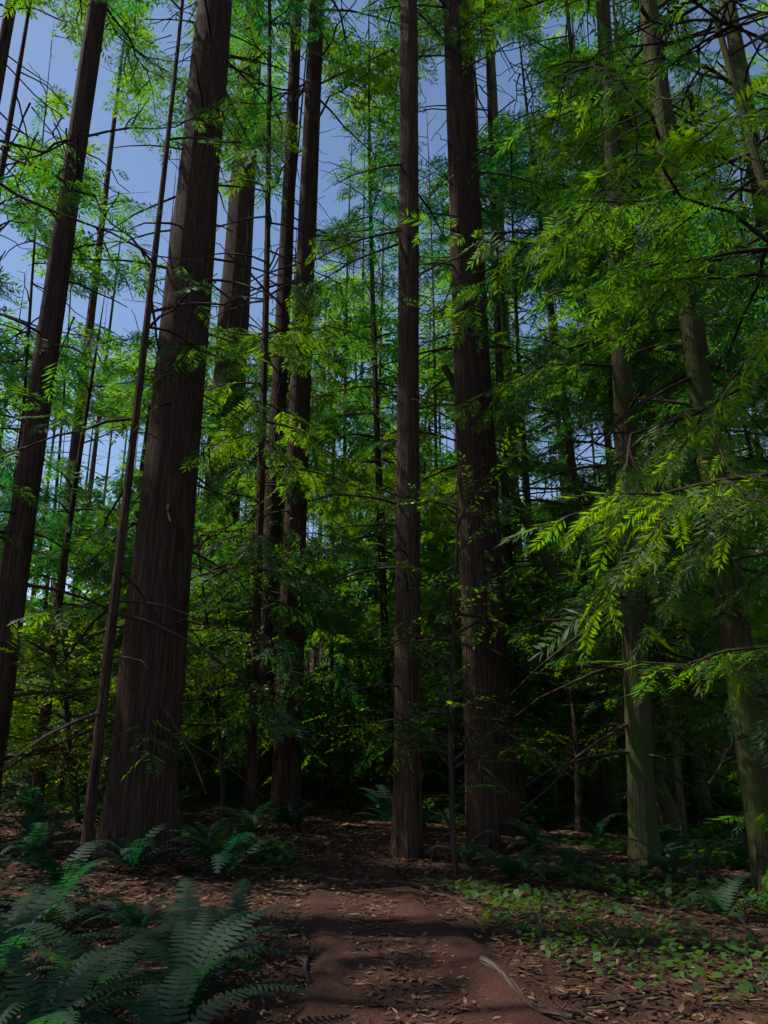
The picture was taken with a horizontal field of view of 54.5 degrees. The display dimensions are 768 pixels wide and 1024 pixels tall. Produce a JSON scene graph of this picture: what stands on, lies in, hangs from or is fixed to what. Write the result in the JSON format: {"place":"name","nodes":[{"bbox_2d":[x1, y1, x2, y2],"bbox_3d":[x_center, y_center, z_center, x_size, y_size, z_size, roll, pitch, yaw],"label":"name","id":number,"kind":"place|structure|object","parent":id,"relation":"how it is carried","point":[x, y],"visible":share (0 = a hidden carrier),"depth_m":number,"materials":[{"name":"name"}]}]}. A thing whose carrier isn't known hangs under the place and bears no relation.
{"place":"outdoors","nodes":[
{"label":"outdoors","id":0,"kind":"place"},
{"bbox_2d":[0,641,767,1023],"bbox_3d":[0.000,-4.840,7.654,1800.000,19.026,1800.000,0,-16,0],"label":"ground","id":1,"kind":"structure","parent":0,"point":[528,983],"depth_m":6.25,"materials":[{"name":"brown soil"}]},
{"bbox_2d":[0,878,310,1023],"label":"ferns","id":2,"kind":"object","parent":1,"relation":"on","point":[86,980],"visible":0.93,"depth_m":4.11,"materials":[{"name":"green plant"}]},
{"bbox_2d":[0,735,740,818],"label":"ferns","id":3,"kind":"object","parent":1,"relation":"on","point":[214,781],"visible":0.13,"depth_m":17.31,"materials":[{"name":"green plant"}]},
{"bbox_2d":[0,0,753,869],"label":"tree trunks","id":4,"kind":"object","parent":1,"relation":"on","point":[138,802],"visible":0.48,"depth_m":11.96,"materials":[{"name":"brown plant"}]},
{"bbox_2d":[0,0,767,875],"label":"tree branches","id":5,"kind":"object","parent":4,"relation":"attached to","point":[450,760],"visible":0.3,"depth_m":12.28,"materials":[{"name":"green plant"}]},
{"bbox_2d":[0,0,767,916],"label":"tree foliage","id":6,"kind":"object","parent":1,"relation":"on","point":[560,260],"visible":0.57,"depth_m":13.81,"materials":[{"name":"green plant"}]},
{"bbox_2d":[0,784,767,979],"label":"ferns","id":7,"kind":"object","parent":1,"relation":"on","point":[50,903],"visible":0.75,"depth_m":8.05,"materials":[{"name":"green plant"}]},
{"bbox_2d":[0,417,767,827],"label":"shrubs","id":8,"kind":"object","parent":1,"relation":"on","point":[226,729],"visible":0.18,"depth_m":12.29,"materials":[{"name":"green plant"}]},
{"bbox_2d":[0,825,767,1023],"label":"fallen sticks","id":9,"kind":"object","parent":1,"relation":"on","point":[499,970],"visible":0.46,"depth_m":5.10,"materials":[{"name":"brown wood"}]},
{"bbox_2d":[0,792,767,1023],"bbox_3d":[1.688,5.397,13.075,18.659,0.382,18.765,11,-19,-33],"label":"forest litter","id":10,"kind":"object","parent":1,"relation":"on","point":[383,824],"visible":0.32,"depth_m":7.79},
{"bbox_2d":[2,766,767,999],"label":"ground cover plants","id":11,"kind":"object","parent":1,"relation":"on","point":[745,987],"visible":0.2,"depth_m":7.19,"materials":[{"name":"green plant"}]},
{"bbox_2d":[285,820,555,1023],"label":"trail","id":12,"kind":"object","parent":1,"relation":"on","point":[326,986],"visible":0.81,"depth_m":5.20,"materials":[{"name":"brown soil"}]},
{"bbox_2d":[421,0,767,894],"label":"tree trunks","id":13,"kind":"object","parent":1,"relation":"on","point":[643,774],"visible":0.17,"depth_m":10.40,"materials":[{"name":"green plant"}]},
{"bbox_2d":[0,0,767,624],"label":"sky","id":14,"kind":"structure","parent":0,"point":[143,169],"materials":[{"name":"blue"}]}
]}

